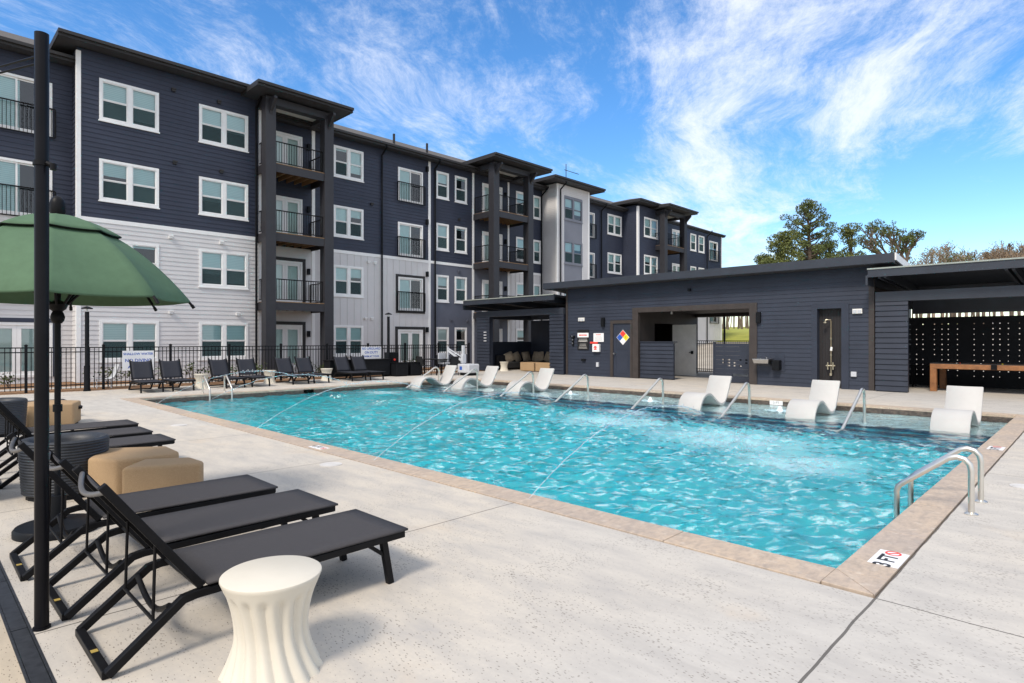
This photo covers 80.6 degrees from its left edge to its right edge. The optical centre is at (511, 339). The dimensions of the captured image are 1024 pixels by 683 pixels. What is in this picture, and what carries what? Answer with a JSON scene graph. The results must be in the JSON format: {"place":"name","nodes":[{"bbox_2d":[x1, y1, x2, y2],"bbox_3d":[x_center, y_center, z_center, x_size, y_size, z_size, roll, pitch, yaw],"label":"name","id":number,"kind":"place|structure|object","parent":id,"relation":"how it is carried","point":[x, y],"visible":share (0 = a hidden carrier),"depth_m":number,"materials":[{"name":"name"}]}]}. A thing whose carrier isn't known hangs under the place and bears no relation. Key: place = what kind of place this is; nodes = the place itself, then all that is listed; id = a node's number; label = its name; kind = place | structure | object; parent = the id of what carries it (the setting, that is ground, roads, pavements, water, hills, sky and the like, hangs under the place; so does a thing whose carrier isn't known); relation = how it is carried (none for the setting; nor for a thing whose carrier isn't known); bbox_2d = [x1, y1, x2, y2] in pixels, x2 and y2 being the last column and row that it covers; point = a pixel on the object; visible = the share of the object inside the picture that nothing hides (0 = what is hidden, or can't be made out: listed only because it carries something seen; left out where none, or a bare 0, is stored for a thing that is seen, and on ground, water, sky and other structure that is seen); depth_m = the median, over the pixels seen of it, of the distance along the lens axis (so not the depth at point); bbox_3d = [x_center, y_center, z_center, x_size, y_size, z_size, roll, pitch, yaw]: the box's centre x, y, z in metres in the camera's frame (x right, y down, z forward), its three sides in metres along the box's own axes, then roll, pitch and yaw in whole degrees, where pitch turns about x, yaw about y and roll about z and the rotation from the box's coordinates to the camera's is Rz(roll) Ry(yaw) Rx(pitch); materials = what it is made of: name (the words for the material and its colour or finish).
{"place":"outdoors","nodes":[
{"label":"outdoors","id":0,"kind":"place"},
{"bbox_2d":[0,615,25,682],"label":"walkway","id":1,"kind":"structure","parent":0,"point":[10,671],"depth_m":3.00,"materials":[{"name":"beige concrete"}]},
{"bbox_2d":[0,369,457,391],"bbox_3d":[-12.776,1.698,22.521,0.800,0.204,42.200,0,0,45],"label":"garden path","id":2,"kind":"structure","parent":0,"point":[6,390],"depth_m":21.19,"materials":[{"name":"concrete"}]},
{"bbox_2d":[0,367,519,394],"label":"planting bed","id":3,"kind":"object","parent":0,"point":[99,388],"depth_m":21.85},
{"bbox_2d":[0,343,469,392],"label":"pool fence","id":4,"kind":"object","parent":3,"relation":"on","point":[103,351],"visible":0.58,"depth_m":21.53,"materials":[{"name":"metal"}]},
{"bbox_2d":[122,351,153,370],"bbox_3d":[-12.590,0.690,20.354,0.014,0.660,0.930,0,0,45],"label":"fence sign","id":5,"kind":"object","parent":4,"relation":"attached to","point":[137,356],"visible":0.7,"depth_m":20.29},
{"bbox_2d":[361,347,380,358],"bbox_3d":[-6.245,0.640,26.807,0.014,0.680,1.030,0,0,45],"label":"fence sign","id":6,"kind":"object","parent":4,"relation":"attached to","point":[370,352],"visible":0.78,"depth_m":26.81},
{"bbox_2d":[0,369,1023,682],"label":"pool deck","id":7,"kind":"structure","parent":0,"point":[484,589],"depth_m":3.75,"materials":[{"name":"concrete"}]},
{"bbox_2d":[0,397,27,436],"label":"tub chair","id":8,"kind":"object","parent":7,"relation":"on","point":[16,407],"visible":0.66,"depth_m":10.08,"materials":[{"name":"wicker"}]},
{"bbox_2d":[0,561,56,682],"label":"trench drain","id":9,"kind":"object","parent":7,"relation":"in","point":[32,662],"visible":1,"depth_m":3.24,"materials":[{"name":"metal"}]},
{"bbox_2d":[32,30,56,631],"bbox_3d":[-2.584,-0.050,3.334,0.143,3.300,0.083,0,0,35],"label":"string light pole","id":10,"kind":"object","parent":7,"relation":"on","point":[41,164],"visible":1,"depth_m":3.32,"materials":[{"name":"black metal"}]},
{"bbox_2d":[26,400,80,426],"bbox_3d":[-8.694,1.385,11.386,1.115,0.430,0.939,0,0,45],"label":"ottoman","id":11,"kind":"object","parent":7,"relation":"on","point":[71,413],"visible":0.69,"depth_m":11.11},
{"bbox_2d":[17,432,109,501],"bbox_3d":[-4.649,1.305,6.283,0.776,0.590,0.776,0,0,45],"label":"tub chair","id":12,"kind":"object","parent":7,"relation":"on","point":[80,448],"visible":0.49,"depth_m":6.04,"materials":[{"name":"wicker"}]},
{"bbox_2d":[0,402,138,452],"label":"sun lounger","id":13,"kind":"object","parent":7,"relation":"on","point":[112,424],"visible":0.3,"depth_m":8.82,"materials":[{"name":"black metal"}]},
{"bbox_2d":[0,412,152,468],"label":"sun lounger","id":14,"kind":"object","parent":7,"relation":"on","point":[125,432],"visible":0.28,"depth_m":8.16,"materials":[{"name":"black metal"}]},
{"bbox_2d":[81,306,92,390],"bbox_3d":[-13.290,0.270,18.889,0.320,2.660,0.315,0,0,45],"label":"path lamp","id":15,"kind":"object","parent":7,"relation":"on","point":[87,377],"visible":1,"depth_m":18.84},
{"bbox_2d":[0,404,175,488],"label":"sun lounger","id":16,"kind":"object","parent":7,"relation":"on","point":[151,440],"visible":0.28,"depth_m":7.37,"materials":[{"name":"black metal"}]},
{"bbox_2d":[0,196,194,541],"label":"patio umbrella","id":17,"kind":"object","parent":7,"relation":"on","point":[91,264],"visible":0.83,"depth_m":4.81,"materials":[{"name":"fabric"}]},
{"bbox_2d":[88,446,178,493],"bbox_3d":[-4.035,1.390,6.385,0.903,0.420,0.772,0,0,45],"label":"ottoman","id":18,"kind":"object","parent":7,"relation":"on","point":[108,466],"visible":0.38,"depth_m":6.03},
{"bbox_2d":[7,432,277,580],"bbox_3d":[-2.864,1.140,4.807,1.753,0.926,0.661,0,0,-45],"label":"sun lounger","id":19,"kind":"object","parent":7,"relation":"on","point":[169,499],"visible":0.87,"depth_m":4.68,"materials":[{"name":"fabric"}]},
{"bbox_2d":[128,359,165,392],"bbox_3d":[-11.425,1.116,18.872,0.661,0.976,1.726,0,0,-43],"label":"sun lounger","id":20,"kind":"object","parent":7,"relation":"on","point":[142,370],"visible":1,"depth_m":19.24,"materials":[{"name":"black metal"}]},
{"bbox_2d":[122,457,203,510],"bbox_3d":[-3.363,1.390,5.888,0.663,0.420,0.440,0,0,-20],"label":"ottoman","id":21,"kind":"object","parent":7,"relation":"on","point":[146,474],"visible":0.54,"depth_m":5.70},
{"bbox_2d":[158,359,195,391],"bbox_3d":[-10.823,1.116,19.483,0.661,0.976,1.726,0,0,-44],"label":"sun lounger","id":22,"kind":"object","parent":7,"relation":"on","point":[171,369],"visible":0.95,"depth_m":19.83,"materials":[{"name":"black metal"}]},
{"bbox_2d":[49,449,337,620],"bbox_3d":[-2.184,1.140,4.250,0.661,0.926,1.753,0,0,44],"label":"sun lounger","id":23,"kind":"object","parent":7,"relation":"on","point":[192,526],"visible":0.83,"depth_m":4.10,"materials":[{"name":"fabric"}]},
{"bbox_2d":[208,358,246,388],"bbox_3d":[-9.732,1.116,20.592,1.726,0.976,0.661,0,0,43],"label":"sun lounger","id":24,"kind":"object","parent":7,"relation":"on","point":[220,368],"visible":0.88,"depth_m":20.90,"materials":[{"name":"black metal"}]},
{"bbox_2d":[72,465,407,679],"bbox_3d":[-1.544,1.140,3.650,0.661,0.926,1.753,0,0,45],"label":"sun lounger","id":25,"kind":"object","parent":7,"relation":"on","point":[341,535],"visible":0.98,"depth_m":3.49,"materials":[{"name":"fabric"}]},
{"bbox_2d":[235,357,271,386],"bbox_3d":[-9.107,1.116,21.228,0.661,0.976,1.726,0,0,-44],"label":"sun lounger","id":26,"kind":"object","parent":7,"relation":"on","point":[246,368],"visible":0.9,"depth_m":21.58,"materials":[{"name":"black metal"}]},
{"bbox_2d":[218,555,322,682],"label":"drum table","id":27,"kind":"object","parent":7,"relation":"on","point":[268,599],"visible":1,"depth_m":2.79,"materials":[{"name":"plastic"}]},
{"bbox_2d":[273,356,310,384],"bbox_3d":[-8.156,1.116,22.337,1.726,0.976,0.661,0,0,44],"label":"sun lounger","id":28,"kind":"object","parent":7,"relation":"on","point":[283,365],"visible":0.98,"depth_m":22.67,"materials":[{"name":"black metal"}]},
{"bbox_2d":[294,356,330,383],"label":"sun lounger","id":29,"kind":"object","parent":7,"relation":"on","point":[303,364],"visible":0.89,"depth_m":23.24,"materials":[{"name":"black metal"}]},
{"bbox_2d":[332,355,367,380],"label":"sun lounger","id":30,"kind":"object","parent":7,"relation":"on","point":[342,365],"visible":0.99,"depth_m":24.38,"materials":[{"name":"black metal"}]},
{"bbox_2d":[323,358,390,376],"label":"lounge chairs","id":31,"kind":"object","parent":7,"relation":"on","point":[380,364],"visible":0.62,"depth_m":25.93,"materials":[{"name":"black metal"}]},
{"bbox_2d":[349,355,385,379],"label":"sun lounger","id":32,"kind":"object","parent":7,"relation":"on","point":[358,363],"visible":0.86,"depth_m":24.96,"materials":[{"name":"black metal"}]},
{"bbox_2d":[390,362,408,376],"bbox_3d":[-5.001,1.297,26.741,0.570,0.606,0.660,0,0,45],"label":"planter box","id":33,"kind":"object","parent":7,"relation":"on","point":[397,369],"visible":0.99,"depth_m":26.55,"materials":[{"name":"black metal"}]},
{"bbox_2d":[438,345,478,375],"bbox_3d":[-2.431,0.925,27.588,1.939,1.350,0.838,0,0,26],"label":"pool lift","id":34,"kind":"object","parent":7,"relation":"on","point":[463,368],"visible":0.72,"depth_m":27.48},
{"bbox_2d":[462,294,565,374],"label":"lounge pavilion","id":35,"kind":"structure","parent":7,"relation":"on","point":[548,333],"depth_m":31.34,"materials":[{"name":"metal"}]},
{"bbox_2d":[496,354,546,368],"bbox_3d":[2.068,1.200,31.662,5.550,0.800,2.850,0,0,45],"label":"sofa","id":36,"kind":"object","parent":7,"relation":"on","point":[511,364],"visible":0.21,"depth_m":32.59,"materials":[{"name":"black metal"}]},
{"bbox_2d":[146,381,1012,421],"bbox_3d":[0.228,2.252,14.558,17.410,1.215,11.920,0,0,45],"label":"pool basin","id":37,"kind":"object","parent":7,"relation":"in","point":[885,411],"visible":0.02,"depth_m":18.08,"materials":[{"name":"paint"}]},
{"bbox_2d":[410,365,456,387],"bbox_3d":[-2.994,1.521,22.913,0.630,1.080,1.895,0,0,45],"label":"pool chaise","id":38,"kind":"object","parent":37,"relation":"on","point":[446,377],"visible":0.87,"depth_m":23.02,"materials":[{"name":"plastic"}]},
{"bbox_2d":[451,366,498,388],"bbox_3d":[-1.362,1.521,22.219,0.630,1.080,1.895,0,0,45],"label":"pool chaise","id":39,"kind":"object","parent":37,"relation":"on","point":[489,376],"visible":0.8,"depth_m":22.42,"materials":[{"name":"plastic"}]},
{"bbox_2d":[505,368,554,393],"bbox_3d":[0.598,1.521,20.432,0.630,1.080,1.895,0,0,45],"label":"pool chaise","id":40,"kind":"object","parent":37,"relation":"on","point":[543,379],"visible":0.77,"depth_m":20.65,"materials":[{"name":"plastic"}]},
{"bbox_2d":[159,383,1008,568],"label":"pool water","id":41,"kind":"structure","parent":37,"relation":"in","point":[819,489],"depth_m":9.60,"materials":[{"name":"teal liquid"}]},
{"bbox_2d":[678,375,731,409],"bbox_3d":[5.118,1.521,16.015,0.630,1.080,1.895,0,0,45],"label":"pool chaise","id":42,"kind":"object","parent":37,"relation":"on","point":[717,390],"visible":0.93,"depth_m":16.11,"materials":[{"name":"plastic"}]},
{"bbox_2d":[785,380,840,418],"bbox_3d":[7.043,1.521,14.122,0.630,1.080,1.895,0,0,45],"label":"pool chaise","id":43,"kind":"object","parent":37,"relation":"on","point":[823,396],"visible":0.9,"depth_m":14.11,"materials":[{"name":"plastic"}]},
{"bbox_2d":[841,388,865,427],"bbox_3d":[6.950,1.526,12.387,0.090,1.002,2.039,0,0,45],"label":"step rail","id":44,"kind":"object","parent":37,"relation":"on","point":[861,390],"visible":0.75,"depth_m":12.77,"materials":[{"name":"silver metal"}]},
{"bbox_2d":[930,385,983,432],"bbox_3d":[8.997,1.521,12.201,0.630,1.080,1.895,0,0,45],"label":"pool chaise","id":45,"kind":"object","parent":37,"relation":"on","point":[961,412],"visible":0.86,"depth_m":12.04,"materials":[{"name":"plastic"}]},
{"bbox_2d":[698,317,748,371],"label":"gate","id":46,"kind":"structure","parent":7,"relation":"on","point":[707,343],"depth_m":29.39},
{"bbox_2d":[543,253,910,390],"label":"pool house","id":47,"kind":"structure","parent":7,"relation":"on","point":[788,308],"depth_m":22.07,"materials":[{"name":"grey wood"}]},
{"bbox_2d":[577,330,588,349],"bbox_3d":[3.185,-0.010,27.107,0.630,0.900,0.020,0,0,45],"label":"notice board","id":48,"kind":"object","parent":47,"relation":"attached to","point":[582,339],"visible":1,"depth_m":27.10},
{"bbox_2d":[613,323,629,377],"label":"door","id":49,"kind":"structure","parent":47,"relation":"in","point":[621,353],"depth_m":25.72,"materials":[{"name":"metal"}]},
{"bbox_2d":[672,324,695,375],"bbox_3d":[7.637,0.445,26.834,1.140,2.250,0.125,0,0,45],"label":"open grey door","id":50,"kind":"structure","parent":47,"relation":"in","point":[685,335],"depth_m":26.79,"materials":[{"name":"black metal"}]},
{"bbox_2d":[752,354,784,371],"bbox_3d":[8.941,0.800,21.143,1.000,0.600,0.475,0,0,45],"label":"drinking fountain","id":51,"kind":"object","parent":47,"relation":"attached to","point":[769,362],"visible":1,"depth_m":21.12,"materials":[{"name":"metal"}]},
{"bbox_2d":[894,446,987,516],"bbox_3d":[4.212,1.655,5.956,0.695,1.190,0.710,0,0,45],"label":"pool ladder","id":52,"kind":"object","parent":7,"relation":"attached to","point":[933,465],"visible":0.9,"depth_m":5.92,"materials":[{"name":"silver metal"}]},
{"bbox_2d":[865,257,1023,392],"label":"game pavilion","id":53,"kind":"structure","parent":7,"relation":"on","point":[990,285],"depth_m":19.74,"materials":[{"name":"wood"}]},
{"bbox_2d":[930,361,1023,390],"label":"game table","id":54,"kind":"object","parent":7,"relation":"on","point":[943,367],"visible":0.97,"depth_m":18.64,"materials":[{"name":"orange wood"}]},
{"bbox_2d":[0,0,1023,326],"label":"sky","id":55,"kind":"structure","parent":0,"point":[736,114],"materials":[{"name":"blue"}]},
{"bbox_2d":[717,327,748,341],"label":"lawn","id":56,"kind":"structure","parent":0,"point":[731,333],"depth_m":67.46,"materials":[{"name":"green plant"}]},
{"bbox_2d":[758,229,805,263],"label":"leafy tree","id":57,"kind":"object","parent":56,"relation":"on","point":[783,248],"visible":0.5,"depth_m":59.34,"materials":[{"name":"green plant"}]},
{"bbox_2d":[779,198,838,260],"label":"pine tree","id":58,"kind":"object","parent":56,"relation":"on","point":[807,230],"visible":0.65,"depth_m":61.36,"materials":[{"name":"green plant"}]},
{"bbox_2d":[833,222,866,257],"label":"leafy tree","id":59,"kind":"object","parent":56,"relation":"on","point":[846,233],"visible":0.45,"depth_m":59.77,"materials":[{"name":"green plant"}]},
{"bbox_2d":[722,311,1023,328],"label":"woods","id":60,"kind":"object","parent":56,"relation":"on","point":[916,316],"depth_m":102.79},
{"bbox_2d":[698,342,1019,377],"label":"bare slope","id":61,"kind":"structure","parent":0,"point":[711,356],"depth_m":44.11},
{"bbox_2d":[916,323,1019,339],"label":"gravel yard","id":62,"kind":"structure","parent":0,"point":[974,339],"depth_m":52.16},
{"bbox_2d":[855,219,925,261],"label":"tree","id":63,"kind":"object","parent":62,"relation":"on","point":[871,242],"visible":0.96,"depth_m":58.28,"materials":[{"name":"green plant"}]},
{"bbox_2d":[909,240,965,324],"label":"bare tree","id":64,"kind":"object","parent":62,"relation":"on","point":[932,260],"visible":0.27,"depth_m":74.87,"materials":[{"name":"orange plant"}]},
{"bbox_2d":[924,243,979,316],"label":"bare tree","id":65,"kind":"object","parent":62,"relation":"on","point":[955,255],"visible":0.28,"depth_m":72.50,"materials":[{"name":"brown plant"}]},
{"bbox_2d":[978,241,1023,315],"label":"bare tree","id":66,"kind":"object","parent":62,"relation":"on","point":[1010,256],"visible":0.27,"depth_m":73.48,"materials":[{"name":"orange plant"}]},
{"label":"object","id":67,"kind":"structure","parent":0,"visible":0},
{"bbox_2d":[121,378,1023,597],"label":"pool coping","id":68,"kind":"object","parent":67,"relation":"on","point":[910,530],"visible":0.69,"depth_m":5.62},
{"bbox_2d":[867,549,909,568],"bbox_3d":[2.735,1.587,4.385,0.190,0.005,0.381,0,0,45],"label":"depth marker","id":69,"kind":"object","parent":68,"relation":"on","point":[892,559],"visible":1,"depth_m":4.38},
{"label":"ground","id":70,"kind":"structure","parent":0,"visible":0},
{"bbox_2d":[0,27,725,383],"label":"apartment building","id":71,"kind":"structure","parent":70,"relation":"on","point":[258,213],"depth_m":27.56,"materials":[{"name":"grey"}]},
{"bbox_2d":[0,317,53,377],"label":"french door","id":72,"kind":"structure","parent":71,"relation":"in","point":[14,332],"depth_m":22.12,"materials":[{"name":"white glass"}]},
{"bbox_2d":[0,157,55,215],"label":"patio door","id":73,"kind":"structure","parent":71,"relation":"in","point":[10,186],"depth_m":22.04,"materials":[{"name":"white glass"}]},
{"bbox_2d":[0,72,55,138],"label":"patio door","id":74,"kind":"structure","parent":71,"relation":"in","point":[10,101],"depth_m":22.07,"materials":[{"name":"white glass"}]},
{"bbox_2d":[98,320,158,362],"bbox_3d":[-15.146,0.055,23.933,0.130,1.650,2.110,0,0,45],"label":"window","id":75,"kind":"structure","parent":71,"relation":"in","point":[112,333],"depth_m":23.85,"materials":[{"name":"white glass"}]},
{"bbox_2d":[98,158,159,209],"bbox_3d":[-15.146,-6.155,23.933,0.130,1.650,2.110,0,0,45],"label":"window","id":76,"kind":"structure","parent":71,"relation":"in","point":[140,188],"depth_m":23.89,"materials":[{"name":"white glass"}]},
{"bbox_2d":[98,78,159,133],"bbox_3d":[-15.146,-9.245,23.933,0.130,1.650,2.110,0,0,45],"label":"window","id":77,"kind":"structure","parent":71,"relation":"in","point":[121,104],"depth_m":23.87,"materials":[{"name":"white glass"}]},
{"bbox_2d":[122,241,158,267],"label":"window","id":78,"kind":"structure","parent":71,"relation":"in","point":[155,247],"depth_m":24.41,"materials":[{"name":"white plastic"}]},
{"bbox_2d":[198,322,248,360],"bbox_3d":[-12.632,0.055,26.489,0.130,1.650,2.120,0,0,45],"label":"window","id":79,"kind":"structure","parent":71,"relation":"in","point":[217,333],"depth_m":26.44,"materials":[{"name":"white glass"}]},
{"bbox_2d":[198,249,248,289],"bbox_3d":[-12.632,-3.065,26.489,0.130,1.650,2.120,0,0,45],"label":"window","id":80,"kind":"structure","parent":71,"relation":"in","point":[217,269],"depth_m":26.44,"materials":[{"name":"white glass"}]},
{"bbox_2d":[198,176,248,221],"bbox_3d":[-12.632,-6.155,26.489,0.130,1.650,2.120,0,0,45],"label":"window","id":81,"kind":"structure","parent":71,"relation":"in","point":[217,198],"depth_m":26.44,"materials":[{"name":"white glass"}]},
{"bbox_2d":[198,104,248,152],"bbox_3d":[-12.632,-9.245,26.489,0.130,1.650,2.120,0,0,45],"label":"window","id":82,"kind":"structure","parent":71,"relation":"in","point":[217,127],"depth_m":26.44,"materials":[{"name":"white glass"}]},
{"bbox_2d":[276,195,301,234],"bbox_3d":[-11.024,-5.900,29.319,0.105,2.100,1.750,0,0,45],"label":"french door","id":83,"kind":"structure","parent":71,"relation":"in","point":[283,203],"depth_m":29.50,"materials":[{"name":"white glass"}]},
{"bbox_2d":[276,131,301,167],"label":"french door","id":84,"kind":"structure","parent":71,"relation":"in","point":[280,136],"depth_m":29.50,"materials":[{"name":"white glass"}]},
{"bbox_2d":[276,321,305,367],"bbox_3d":[-11.019,0.230,29.314,0.120,2.260,2.070,0,0,45],"label":"french door","id":85,"kind":"structure","parent":71,"relation":"in","point":[291,335],"depth_m":29.57,"materials":[{"name":"white glass"}]},
{"bbox_2d":[276,256,305,302],"bbox_3d":[-11.019,-2.880,29.314,0.120,2.260,2.070,0,0,45],"label":"french door","id":86,"kind":"structure","parent":71,"relation":"in","point":[286,268],"depth_m":29.57,"materials":[{"name":"white glass"}]},
{"bbox_2d":[334,325,363,356],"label":"window","id":87,"kind":"structure","parent":71,"relation":"in","point":[343,334],"depth_m":31.73,"materials":[{"name":"clear glass"}]},
{"bbox_2d":[334,265,363,297],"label":"window","id":88,"kind":"structure","parent":71,"relation":"in","point":[343,285],"depth_m":31.73,"materials":[{"name":"clear glass"}]},
{"bbox_2d":[334,205,363,240],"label":"window","id":89,"kind":"structure","parent":71,"relation":"in","point":[343,226],"depth_m":31.73,"materials":[{"name":"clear glass"}]},
{"bbox_2d":[334,145,363,182],"bbox_3d":[-8.600,-9.245,31.774,0.130,1.650,1.810,0,0,45],"label":"window","id":90,"kind":"structure","parent":71,"relation":"in","point":[354,164],"depth_m":31.77,"materials":[{"name":"clear glass"}]},
{"bbox_2d":[395,326,424,362],"bbox_3d":[-5.830,0.320,34.590,0.120,2.160,2.070,0,0,45],"label":"french door","id":91,"kind":"structure","parent":71,"relation":"in","point":[416,336],"depth_m":34.59,"materials":[{"name":"white glass"}]},
{"bbox_2d":[396,274,425,313],"bbox_3d":[-5.793,-2.620,34.567,0.222,2.180,2.010,0,0,45],"label":"patio door","id":92,"kind":"structure","parent":71,"relation":"in","point":[403,282],"depth_m":34.49,"materials":[{"name":"white glass"}]},
{"bbox_2d":[397,222,425,258],"bbox_3d":[-5.793,-5.691,34.567,0.222,1.938,1.938,0,0,45],"label":"patio door","id":93,"kind":"structure","parent":71,"relation":"in","point":[404,240],"depth_m":34.50,"materials":[{"name":"white glass"}]},
{"bbox_2d":[397,167,425,205],"bbox_3d":[-5.793,-8.781,34.567,0.222,1.938,1.938,0,0,45],"label":"patio door","id":94,"kind":"structure","parent":71,"relation":"in","point":[404,186],"depth_m":34.50,"materials":[{"name":"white glass"}]},
{"bbox_2d":[436,327,449,354],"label":"window","id":95,"kind":"structure","parent":71,"relation":"in","point":[442,333],"depth_m":36.32,"materials":[{"name":"clear glass"}]},
{"bbox_2d":[436,275,449,302],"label":"window","id":96,"kind":"structure","parent":71,"relation":"in","point":[442,294],"depth_m":36.30,"materials":[{"name":"clear glass"}]},
{"bbox_2d":[436,223,449,251],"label":"window","id":97,"kind":"structure","parent":71,"relation":"in","point":[442,230],"depth_m":36.31,"materials":[{"name":"clear glass"}]},
{"bbox_2d":[436,171,449,200],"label":"window","id":98,"kind":"structure","parent":71,"relation":"in","point":[442,191],"depth_m":36.29,"materials":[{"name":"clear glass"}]},
{"bbox_2d":[454,226,466,253],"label":"window","id":99,"kind":"structure","parent":71,"relation":"in","point":[460,245],"depth_m":37.29,"materials":[{"name":"clear glass"}]},
{"bbox_2d":[455,276,466,303],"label":"window","id":100,"kind":"structure","parent":71,"relation":"in","point":[460,282],"depth_m":37.31,"materials":[{"name":"clear glass"}]},
{"bbox_2d":[454,175,467,204],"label":"window","id":101,"kind":"structure","parent":71,"relation":"in","point":[460,195],"depth_m":37.29,"materials":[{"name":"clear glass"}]},
{"bbox_2d":[482,231,501,261],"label":"french door","id":102,"kind":"structure","parent":71,"relation":"in","point":[485,235],"depth_m":38.93,"materials":[{"name":"clear glass"}]},
{"bbox_2d":[482,183,501,211],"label":"french door","id":103,"kind":"structure","parent":71,"relation":"in","point":[485,187],"depth_m":38.93,"materials":[{"name":"clear glass"}]},
{"bbox_2d":[564,240,582,266],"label":"window","id":104,"kind":"structure","parent":71,"relation":"in","point":[570,258],"depth_m":42.96,"materials":[{"name":"clear glass"}]},
{"bbox_2d":[564,196,582,223],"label":"window","id":105,"kind":"structure","parent":71,"relation":"in","point":[576,205],"depth_m":42.96,"materials":[{"name":"clear glass"}]},
{"bbox_2d":[607,252,621,274],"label":"window","id":106,"kind":"structure","parent":71,"relation":"in","point":[612,267],"depth_m":48.72,"materials":[{"name":"clear glass"}]},
{"bbox_2d":[607,213,621,236],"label":"window","id":107,"kind":"structure","parent":71,"relation":"in","point":[614,223],"depth_m":48.72,"materials":[{"name":"clear glass"}]},
{"bbox_2d":[644,255,657,273],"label":"window","id":108,"kind":"structure","parent":71,"relation":"in","point":[648,269],"depth_m":50.09,"materials":[{"name":"clear glass"}]},
{"bbox_2d":[644,217,657,239],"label":"window","id":109,"kind":"structure","parent":71,"relation":"in","point":[649,232],"depth_m":50.08,"materials":[{"name":"clear glass"}]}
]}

